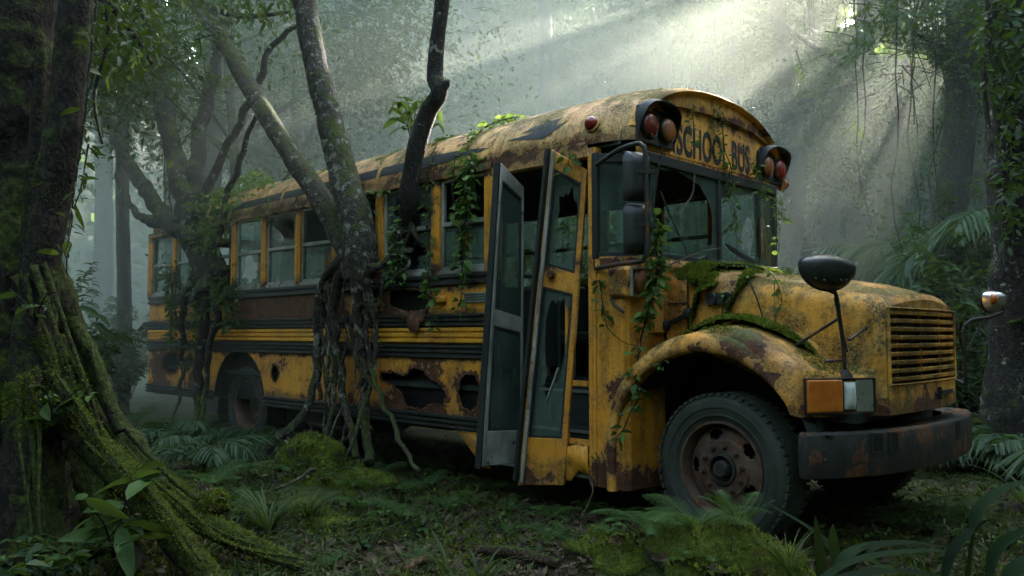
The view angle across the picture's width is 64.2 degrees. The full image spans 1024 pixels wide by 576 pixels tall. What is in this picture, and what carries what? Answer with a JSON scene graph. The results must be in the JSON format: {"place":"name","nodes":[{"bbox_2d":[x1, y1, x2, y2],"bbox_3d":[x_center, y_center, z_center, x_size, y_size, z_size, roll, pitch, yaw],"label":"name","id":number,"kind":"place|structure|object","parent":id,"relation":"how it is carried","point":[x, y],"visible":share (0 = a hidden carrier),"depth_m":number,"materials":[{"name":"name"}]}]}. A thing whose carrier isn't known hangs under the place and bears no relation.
{"place":"outdoors","nodes":[
{"label":"outdoors","id":0,"kind":"place"},
{"bbox_2d":[120,402,170,423],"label":"fern","id":1,"kind":"object","parent":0,"point":[134,413],"visible":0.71,"depth_m":12.55,"materials":[{"name":"green plant"}]},
{"bbox_2d":[68,111,932,354],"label":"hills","id":2,"kind":"structure","parent":0,"point":[137,252],"depth_m":47.13,"materials":[{"name":"grey"}]},
{"bbox_2d":[63,369,1023,575],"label":"ground","id":3,"kind":"structure","parent":0,"point":[141,396],"depth_m":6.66,"materials":[{"name":"green plant"}]},
{"bbox_2d":[74,262,101,305],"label":"forest bush","id":4,"kind":"object","parent":3,"relation":"on","point":[90,271],"visible":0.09,"depth_m":12.23,"materials":[{"name":"green plant"}]},
{"bbox_2d":[72,277,137,377],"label":"forest bush","id":5,"kind":"object","parent":3,"relation":"on","point":[114,320],"visible":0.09,"depth_m":14.72,"materials":[{"name":"green plant"}]},
{"bbox_2d":[84,314,133,377],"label":"forest bush","id":6,"kind":"object","parent":3,"relation":"on","point":[100,340],"visible":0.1,"depth_m":9.97,"materials":[{"name":"green plant"}]},
{"bbox_2d":[84,295,149,398],"bbox_3d":[-7.986,1.234,16.896,1.908,2.222,1.616,1,-3,-12],"label":"forest bush","id":7,"kind":"object","parent":3,"relation":"on","point":[144,355],"visible":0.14,"depth_m":16.86,"materials":[{"name":"green plant"}]},
{"bbox_2d":[90,322,148,408],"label":"forest bush","id":8,"kind":"object","parent":3,"relation":"on","point":[121,379],"visible":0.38,"depth_m":12.97,"materials":[{"name":"green plant"}]},
{"bbox_2d":[113,511,166,572],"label":"dead stalk","id":9,"kind":"object","parent":3,"relation":"on","point":[140,552],"visible":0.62,"depth_m":4.25,"materials":[{"name":"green plant"}]},
{"bbox_2d":[76,19,234,335],"bbox_3d":[-11.873,-4.954,25.337,11.861,16.177,6.922,0,-3,1],"label":"forest tree","id":10,"kind":"object","parent":3,"relation":"on","point":[103,254],"visible":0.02,"depth_m":24.02,"materials":[{"name":"grey plant"}]},
{"bbox_2d":[0,0,331,575],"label":"mossy tree","id":11,"kind":"object","parent":3,"relation":"on","point":[98,441],"visible":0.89,"depth_m":4.81,"materials":[{"name":"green plant"}]},
{"bbox_2d":[0,289,56,325],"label":"sprout","id":12,"kind":"object","parent":11,"relation":"attached to","point":[36,317],"visible":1,"depth_m":4.58,"materials":[{"name":"green plant"}]},
{"bbox_2d":[21,383,85,426],"bbox_3d":[-2.506,0.655,4.573,0.262,0.251,0.364,-1,-4,24],"label":"sprout","id":13,"kind":"object","parent":11,"relation":"on","point":[48,413],"visible":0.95,"depth_m":4.50,"materials":[{"name":"green plant"}]},
{"bbox_2d":[0,534,115,575],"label":"leafy shrub","id":14,"kind":"object","parent":11,"relation":"on","point":[9,567],"visible":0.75,"depth_m":4.00,"materials":[{"name":"green plant"}]},
{"bbox_2d":[0,516,141,572],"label":"leafy shrub","id":15,"kind":"object","parent":11,"relation":"on","point":[41,546],"visible":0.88,"depth_m":4.14,"materials":[{"name":"green plant"}]},
{"bbox_2d":[37,0,110,257],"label":"liana","id":16,"kind":"object","parent":11,"relation":"hanging from","point":[67,245],"visible":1,"depth_m":4.74,"materials":[{"name":"green plant"}]},
{"bbox_2d":[62,139,105,317],"bbox_3d":[-2.887,-0.339,5.400,0.293,1.258,0.230,-2,-4,29],"label":"hanging vine","id":17,"kind":"object","parent":11,"relation":"hanging from","point":[89,310],"visible":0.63,"depth_m":5.40,"materials":[{"name":"green plant"}]},
{"bbox_2d":[58,461,172,575],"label":"broadleaf plant","id":18,"kind":"object","parent":11,"relation":"on","point":[145,529],"visible":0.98,"depth_m":4.18,"materials":[{"name":"green plant"}]},
{"bbox_2d":[78,0,268,415],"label":"forest tree","id":19,"kind":"object","parent":3,"relation":"on","point":[124,287],"visible":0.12,"depth_m":13.66,"materials":[{"name":"grey plant"}]},
{"bbox_2d":[137,419,224,444],"bbox_3d":[-3.778,1.637,9.226,1.155,0.382,1.324,0,-3,0],"label":"understory palm","id":20,"kind":"object","parent":3,"relation":"on","point":[194,430],"visible":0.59,"depth_m":8.99,"materials":[{"name":"green plant"}]},
{"bbox_2d":[97,0,296,442],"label":"roof tree","id":21,"kind":"object","parent":3,"relation":"on","point":[190,186],"visible":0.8,"depth_m":10.78,"materials":[{"name":"brown plant"}]},
{"bbox_2d":[214,277,236,335],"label":"hanging vine","id":22,"kind":"object","parent":21,"relation":"hanging from","point":[226,310],"visible":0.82,"depth_m":9.89,"materials":[{"name":"green plant"}]},
{"bbox_2d":[220,277,247,330],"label":"hanging vine","id":23,"kind":"object","parent":21,"relation":"hanging from","point":[244,321],"visible":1,"depth_m":9.79,"materials":[{"name":"green plant"}]},
{"bbox_2d":[193,482,233,515],"bbox_3d":[-1.814,1.287,4.940,0.250,0.225,0.267,1,-3,-9],"label":"mossy stone","id":24,"kind":"object","parent":3,"relation":"on","point":[213,500],"visible":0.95,"depth_m":4.89,"materials":[{"name":"green plant"}]},
{"bbox_2d":[150,433,284,467],"bbox_3d":[-2.774,1.503,7.655,1.328,0.391,1.491,-3,-5,44],"label":"understory palm","id":25,"kind":"object","parent":3,"relation":"on","point":[221,451],"visible":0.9,"depth_m":7.37,"materials":[{"name":"green plant"}]},
{"bbox_2d":[176,458,260,486],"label":"fern","id":26,"kind":"object","parent":3,"relation":"on","point":[218,479],"visible":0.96,"depth_m":6.71,"materials":[{"name":"green plant"}]},
{"bbox_2d":[181,425,283,459],"bbox_3d":[-3.052,1.731,9.004,1.266,0.340,1.298,0,-3,4],"label":"understory palm","id":27,"kind":"object","parent":3,"relation":"on","point":[203,437],"visible":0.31,"depth_m":8.72,"materials":[{"name":"green plant"}]},
{"bbox_2d":[101,0,378,394],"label":"forest tree","id":28,"kind":"object","parent":3,"relation":"on","point":[247,47],"visible":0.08,"depth_m":18.97,"materials":[{"name":"grey plant"}]},
{"bbox_2d":[227,485,319,534],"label":"grass clump","id":29,"kind":"object","parent":3,"relation":"on","point":[265,523],"visible":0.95,"depth_m":5.51,"materials":[{"name":"green plant"}]},
{"bbox_2d":[93,0,463,411],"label":"forest tree","id":30,"kind":"object","parent":3,"relation":"on","point":[212,155],"visible":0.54,"depth_m":14.99,"materials":[{"name":"grey plant"}]},
{"bbox_2d":[214,425,347,454],"bbox_3d":[-2.788,1.809,9.905,1.468,0.357,1.612,0,-3,6],"label":"understory palm","id":31,"kind":"object","parent":3,"relation":"on","point":[227,433],"visible":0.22,"depth_m":9.72,"materials":[{"name":"green plant"}]},
{"bbox_2d":[189,0,420,472],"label":"strangler tree","id":32,"kind":"object","parent":3,"relation":"on","point":[342,210],"visible":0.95,"depth_m":8.11,"materials":[{"name":"brown plant"}]},
{"bbox_2d":[274,428,349,477],"bbox_3d":[-1.733,1.521,7.161,0.790,0.559,0.595,-3,-5,44],"label":"mossy boulder","id":33,"kind":"object","parent":3,"relation":"on","point":[301,447],"visible":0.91,"depth_m":6.96,"materials":[{"name":"green plant"}]},
{"bbox_2d":[79,0,549,420],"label":"forest tree","id":34,"kind":"object","parent":3,"relation":"on","point":[134,90],"visible":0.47,"depth_m":11.76,"materials":[{"name":"green plant"}]},
{"bbox_2d":[266,491,366,530],"bbox_3d":[-1.620,1.761,6.220,1.296,0.399,0.754,-3,-5,44],"label":"moss mound","id":35,"kind":"object","parent":3,"relation":"on","point":[331,519],"visible":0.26,"depth_m":5.93,"materials":[{"name":"green plant"}]},
{"bbox_2d":[278,490,341,517],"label":"grass clump","id":36,"kind":"object","parent":35,"relation":"on","point":[310,510],"visible":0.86,"depth_m":5.92,"materials":[{"name":"green plant"}]},
{"bbox_2d":[181,0,453,281],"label":"forest tree","id":37,"kind":"object","parent":3,"relation":"on","point":[275,266],"visible":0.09,"depth_m":21.23,"materials":[{"name":"grey plant"}]},
{"bbox_2d":[85,0,557,281],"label":"forest tree","id":38,"kind":"object","parent":3,"relation":"on","point":[286,270],"visible":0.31,"depth_m":17.12,"materials":[{"name":"grey plant"}]},
{"bbox_2d":[275,459,398,495],"bbox_3d":[-1.618,1.793,7.184,1.867,0.640,0.972,-3,-5,44],"label":"moss mound","id":39,"kind":"object","parent":3,"relation":"on","point":[384,481],"visible":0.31,"depth_m":6.77,"materials":[{"name":"green plant"}]},
{"bbox_2d":[222,0,470,169],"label":"forest tree","id":40,"kind":"object","parent":3,"relation":"on","point":[423,9],"depth_m":26.40,"materials":[{"name":"grey plant"}]},
{"bbox_2d":[252,0,536,160],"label":"forest tree","id":41,"kind":"object","parent":3,"relation":"on","point":[436,132],"visible":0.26,"depth_m":22.57,"materials":[{"name":"grey plant"}]},
{"bbox_2d":[366,499,428,520],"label":"fern","id":42,"kind":"object","parent":3,"relation":"on","point":[397,513],"visible":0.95,"depth_m":5.97,"materials":[{"name":"green plant"}]},
{"bbox_2d":[405,529,471,575],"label":"grass clump","id":43,"kind":"object","parent":3,"relation":"on","point":[442,552],"visible":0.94,"depth_m":4.67,"materials":[{"name":"green plant"}]},
{"bbox_2d":[407,544,535,575],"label":"grass clump","id":44,"kind":"object","parent":3,"relation":"on","point":[489,564],"visible":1,"depth_m":4.41,"materials":[{"name":"green plant"}]},
{"bbox_2d":[68,2,913,362],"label":"distant forest","id":45,"kind":"object","parent":3,"relation":"on","point":[142,308],"visible":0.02,"depth_m":41.32,"materials":[{"name":"green plant"}]},
{"bbox_2d":[413,0,607,136],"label":"forest tree","id":46,"kind":"object","parent":3,"relation":"on","point":[475,15],"visible":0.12,"depth_m":30.40,"materials":[{"name":"grey plant"}]},
{"bbox_2d":[473,545,562,568],"bbox_3d":[0.024,1.634,4.965,0.076,0.129,0.740,3,-4,-43],"label":"fallen log","id":47,"kind":"object","parent":3,"relation":"on","point":[539,558],"visible":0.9,"depth_m":4.90,"materials":[{"name":"brown wood"}]},
{"bbox_2d":[65,438,1023,575],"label":"ground moss","id":48,"kind":"object","parent":3,"relation":"on","point":[735,569],"visible":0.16,"depth_m":5.63,"materials":[{"name":"green plant"}]},
{"bbox_2d":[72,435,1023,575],"bbox_3d":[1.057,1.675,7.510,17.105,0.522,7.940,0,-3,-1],"label":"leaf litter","id":49,"kind":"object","parent":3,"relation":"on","point":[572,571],"visible":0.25,"depth_m":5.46,"materials":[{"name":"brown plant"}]},
{"bbox_2d":[516,521,580,542],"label":"fern","id":50,"kind":"object","parent":3,"relation":"on","point":[547,535],"visible":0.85,"depth_m":5.32,"materials":[{"name":"green plant"}]},
{"bbox_2d":[452,0,666,125],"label":"forest tree","id":51,"kind":"object","parent":3,"relation":"on","point":[543,87],"visible":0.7,"depth_m":26.46,"materials":[{"name":"grey plant"}]},
{"bbox_2d":[145,88,1006,536],"bbox_3d":[-0.862,0.181,9.124,10.585,3.461,2.978,-3,-5,44],"label":"school bus","id":52,"kind":"object","parent":3,"relation":"on","point":[523,366],"visible":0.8,"depth_m":6.36,"materials":[{"name":"paint"}]},
{"bbox_2d":[382,96,443,136],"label":"roof seedling","id":53,"kind":"object","parent":52,"relation":"on","point":[410,111],"visible":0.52,"depth_m":8.10,"materials":[{"name":"green plant"}]},
{"bbox_2d":[379,0,449,295],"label":"bent tree","id":54,"kind":"object","parent":52,"relation":"in","point":[432,104],"visible":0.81,"depth_m":7.39,"materials":[{"name":"brown plant"}]},
{"bbox_2d":[378,205,413,288],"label":"hanging vine","id":55,"kind":"object","parent":54,"relation":"hanging from","point":[395,261],"visible":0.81,"depth_m":7.63,"materials":[{"name":"green plant"}]},
{"bbox_2d":[417,135,453,332],"bbox_3d":[-0.720,-0.556,7.615,0.265,1.957,0.875,0,-3,3],"label":"hanging vine","id":56,"kind":"object","parent":52,"relation":"hanging from","point":[427,287],"visible":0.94,"depth_m":7.36,"materials":[{"name":"green plant"}]},
{"bbox_2d":[445,152,470,268],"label":"hanging vine","id":57,"kind":"object","parent":52,"relation":"hanging from","point":[451,216],"visible":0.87,"depth_m":7.15,"materials":[{"name":"green plant"}]},
{"bbox_2d":[447,113,526,321],"bbox_3d":[-0.197,-0.657,7.313,0.448,1.974,1.013,-3,-5,44],"label":"hanging vine","id":58,"kind":"object","parent":52,"relation":"hanging from","point":[466,264],"visible":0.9,"depth_m":7.02,"materials":[{"name":"green plant"}]},
{"bbox_2d":[592,279,637,345],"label":"hanging vine","id":59,"kind":"object","parent":52,"relation":"hanging from","point":[603,286],"visible":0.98,"depth_m":5.99,"materials":[{"name":"green plant"}]},
{"bbox_2d":[610,312,655,451],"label":"hanging vine","id":60,"kind":"object","parent":52,"relation":"hanging from","point":[637,409],"visible":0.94,"depth_m":5.78,"materials":[{"name":"green plant"}]},
{"bbox_2d":[631,147,673,333],"bbox_3d":[1.044,-0.368,5.898,0.270,1.402,0.429,-3,-5,44],"label":"hanging vine","id":61,"kind":"object","parent":52,"relation":"hanging from","point":[652,285],"visible":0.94,"depth_m":5.86,"materials":[{"name":"green plant"}]},
{"bbox_2d":[685,270,720,325],"bbox_3d":[1.394,0.070,5.949,0.268,0.419,0.234,-3,-5,44],"label":"moss patch","id":62,"kind":"object","parent":52,"relation":"attached to","point":[699,281],"visible":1,"depth_m":5.95,"materials":[{"name":"green plant"}]},
{"bbox_2d":[709,103,742,260],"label":"hanging vine","id":63,"kind":"object","parent":52,"relation":"hanging from","point":[732,189],"visible":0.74,"depth_m":6.85,"materials":[{"name":"green plant"}]},
{"bbox_2d":[673,260,782,279],"bbox_3d":[1.760,-0.124,6.505,1.298,0.195,0.401,3,-4,-40],"label":"moss patch","id":64,"kind":"object","parent":52,"relation":"on","point":[701,266],"visible":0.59,"depth_m":6.20,"materials":[{"name":"green plant"}]},
{"bbox_2d":[723,267,763,313],"bbox_3d":[1.649,0.033,5.796,0.318,0.400,0.175,2,-4,-26],"label":"moss patch","id":65,"kind":"object","parent":52,"relation":"attached to","point":[742,279],"visible":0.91,"depth_m":5.76,"materials":[{"name":"green plant"}]},
{"bbox_2d":[679,312,815,351],"bbox_3d":[1.584,0.296,5.609,0.996,0.270,0.297,-3,-5,44],"label":"moss patch","id":66,"kind":"object","parent":52,"relation":"on","point":[766,322],"visible":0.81,"depth_m":5.49,"materials":[{"name":"green plant"}]},
{"bbox_2d":[718,262,787,321],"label":"hanging vine","id":67,"kind":"object","parent":52,"relation":"on","point":[776,294],"visible":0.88,"depth_m":5.63,"materials":[{"name":"green plant"}]},
{"bbox_2d":[749,163,791,254],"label":"hanging vine","id":68,"kind":"object","parent":52,"relation":"hanging from","point":[756,171],"visible":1,"depth_m":7.25,"materials":[{"name":"green plant"}]},
{"bbox_2d":[187,0,973,305],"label":"forest canopy","id":69,"kind":"object","parent":3,"relation":"on","point":[806,249],"visible":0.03,"depth_m":35.60,"materials":[{"name":"green plant"}]},
{"bbox_2d":[470,0,710,114],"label":"forest tree","id":70,"kind":"object","parent":3,"relation":"on","point":[591,91],"visible":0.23,"depth_m":28.54,"materials":[{"name":"grey plant"}]},
{"bbox_2d":[562,522,654,575],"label":"moss mound","id":71,"kind":"object","parent":3,"relation":"on","point":[599,549],"visible":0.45,"depth_m":4.62,"materials":[{"name":"green plant"}]},
{"bbox_2d":[608,523,646,544],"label":"dead leaf clump","id":72,"kind":"object","parent":3,"relation":"on","point":[619,539],"visible":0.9,"depth_m":4.58,"materials":[{"name":"brown plant"}]},
{"bbox_2d":[521,0,814,243],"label":"forest tree","id":73,"kind":"object","parent":3,"relation":"on","point":[664,70],"visible":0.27,"depth_m":26.48,"materials":[{"name":"grey plant"}]},
{"bbox_2d":[586,0,803,252],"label":"forest tree","id":74,"kind":"object","parent":3,"relation":"on","point":[704,67],"visible":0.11,"depth_m":30.73,"materials":[{"name":"grey plant"}]},
{"bbox_2d":[626,514,815,575],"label":"moss mound","id":75,"kind":"object","parent":3,"relation":"on","point":[728,543],"visible":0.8,"depth_m":4.14,"materials":[{"name":"green plant"}]},
{"bbox_2d":[591,508,694,536],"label":"fern","id":76,"kind":"object","parent":75,"relation":"on","point":[650,528],"visible":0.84,"depth_m":4.48,"materials":[{"name":"green plant"}]},
{"bbox_2d":[642,494,769,527],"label":"fern","id":77,"kind":"object","parent":75,"relation":"on","point":[685,518],"visible":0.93,"depth_m":4.41,"materials":[{"name":"green plant"}]},
{"bbox_2d":[698,490,774,523],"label":"fern","id":78,"kind":"object","parent":75,"relation":"on","point":[732,510],"visible":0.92,"depth_m":4.25,"materials":[{"name":"green plant"}]},
{"bbox_2d":[750,527,813,569],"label":"grass clump","id":79,"kind":"object","parent":75,"relation":"on","point":[777,552],"visible":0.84,"depth_m":4.00,"materials":[{"name":"green plant"}]},
{"bbox_2d":[553,0,938,262],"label":"forest tree","id":80,"kind":"object","parent":3,"relation":"on","point":[733,88],"visible":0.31,"depth_m":22.72,"materials":[{"name":"grey plant"}]},
{"bbox_2d":[746,497,839,575],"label":"strap leaf plant","id":81,"kind":"object","parent":3,"relation":"on","point":[831,542],"visible":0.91,"depth_m":3.25,"materials":[{"name":"green plant"}]},
{"bbox_2d":[612,0,984,273],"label":"forest tree","id":82,"kind":"object","parent":3,"relation":"on","point":[798,176],"visible":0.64,"depth_m":19.26,"materials":[{"name":"green plant"}]},
{"bbox_2d":[711,0,941,273],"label":"forest tree","id":83,"kind":"object","parent":3,"relation":"on","point":[829,235],"visible":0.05,"depth_m":27.14,"materials":[{"name":"grey plant"}]},
{"bbox_2d":[692,0,983,285],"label":"forest tree","id":84,"kind":"object","parent":3,"relation":"on","point":[888,149],"visible":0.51,"depth_m":19.30,"materials":[{"name":"grey plant"}]},
{"bbox_2d":[746,0,938,281],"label":"forest tree","id":85,"kind":"object","parent":3,"relation":"on","point":[858,235],"visible":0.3,"depth_m":20.78,"materials":[{"name":"green plant"}]},
{"bbox_2d":[757,0,988,154],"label":"forest tree","id":86,"kind":"object","parent":3,"relation":"on","point":[934,15],"visible":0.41,"depth_m":11.79,"materials":[{"name":"green plant"}]},
{"bbox_2d":[874,0,945,61],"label":"mossy branch","id":87,"kind":"object","parent":86,"relation":"attached to","point":[904,44],"visible":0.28,"depth_m":15.01,"materials":[{"name":"green plant"}]},
{"bbox_2d":[792,241,984,286],"bbox_3d":[7.090,0.756,15.201,3.497,3.219,3.349,-2,-4,30],"label":"palm tree","id":88,"kind":"object","parent":3,"relation":"on","point":[832,248],"visible":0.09,"depth_m":14.95,"materials":[{"name":"green plant"}]},
{"bbox_2d":[820,540,964,575],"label":"strap leaf plant","id":89,"kind":"object","parent":3,"relation":"on","point":[848,560],"visible":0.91,"depth_m":3.02,"materials":[{"name":"green plant"}]},
{"bbox_2d":[811,0,990,370],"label":"forest tree","id":90,"kind":"object","parent":3,"relation":"on","point":[978,167],"visible":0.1,"depth_m":20.23,"materials":[{"name":"green plant"}]},
{"bbox_2d":[834,239,990,295],"bbox_3d":[6.778,0.697,13.050,3.131,3.022,3.337,0,-3,-4],"label":"palm tree","id":91,"kind":"object","parent":3,"relation":"on","point":[891,264],"visible":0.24,"depth_m":13.21,"materials":[{"name":"green plant"}]},
{"bbox_2d":[840,0,987,393],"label":"forest tree","id":92,"kind":"object","parent":3,"relation":"on","point":[955,167],"visible":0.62,"depth_m":11.98,"materials":[{"name":"green plant"}]},
{"bbox_2d":[913,512,945,536],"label":"seedling","id":93,"kind":"object","parent":3,"relation":"on","point":[931,523],"visible":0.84,"depth_m":5.59,"materials":[{"name":"green plant"}]},
{"bbox_2d":[874,178,990,381],"bbox_3d":[6.831,0.328,11.801,2.309,3.513,2.590,2,-4,-33],"label":"forest bush","id":94,"kind":"object","parent":3,"relation":"on","point":[901,227],"visible":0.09,"depth_m":11.94,"materials":[{"name":"green plant"}]},
{"bbox_2d":[897,496,980,518],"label":"fern","id":95,"kind":"object","parent":3,"relation":"on","point":[950,511],"visible":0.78,"depth_m":6.01,"materials":[{"name":"green plant"}]},
{"bbox_2d":[892,209,991,282],"bbox_3d":[6.856,0.534,10.790,3.211,3.102,2.807,0,-3,4],"label":"palm tree","id":96,"kind":"object","parent":3,"relation":"on","point":[942,230],"visible":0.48,"depth_m":10.77,"materials":[{"name":"green plant"}]},
{"bbox_2d":[896,212,987,403],"bbox_3d":[6.249,0.499,10.468,2.484,2.986,2.272,-3,-5,44],"label":"forest bush","id":97,"kind":"object","parent":3,"relation":"on","point":[935,283],"visible":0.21,"depth_m":10.39,"materials":[{"name":"green plant"}]},
{"bbox_2d":[869,480,1023,575],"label":"strap leaf plant","id":98,"kind":"object","parent":3,"relation":"on","point":[1000,545],"visible":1,"depth_m":2.49,"materials":[{"name":"green plant"}]},
{"bbox_2d":[915,187,987,371],"bbox_3d":[6.758,0.294,10.932,2.150,3.461,2.531,0,-3,7],"label":"forest bush","id":99,"kind":"object","parent":3,"relation":"on","point":[949,199],"visible":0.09,"depth_m":11.29,"materials":[{"name":"green plant"}]},
{"bbox_2d":[948,312,986,417],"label":"forest bush","id":100,"kind":"object","parent":3,"relation":"on","point":[967,398],"visible":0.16,"depth_m":9.31,"materials":[{"name":"green plant"}]},
{"bbox_2d":[914,232,1023,365],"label":"forest bush","id":101,"kind":"object","parent":3,"relation":"on","point":[937,266],"visible":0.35,"depth_m":9.17,"materials":[{"name":"green plant"}]},
{"bbox_2d":[929,410,1023,481],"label":"ground palm","id":102,"kind":"object","parent":3,"relation":"on","point":[1008,445],"visible":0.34,"depth_m":7.58,"materials":[{"name":"green plant"}]},
{"bbox_2d":[938,433,1023,477],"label":"ground palm","id":103,"kind":"object","parent":3,"relation":"on","point":[985,438],"visible":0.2,"depth_m":7.75,"materials":[{"name":"green plant"}]},
{"bbox_2d":[948,460,1023,506],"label":"arching plant","id":104,"kind":"object","parent":3,"relation":"on","point":[1021,488],"visible":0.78,"depth_m":6.36,"materials":[{"name":"green plant"}]},
{"bbox_2d":[967,0,1023,476],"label":"dark tree","id":105,"kind":"object","parent":3,"relation":"on","point":[1000,60],"visible":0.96,"depth_m":8.24,"materials":[{"name":"brown plant"}]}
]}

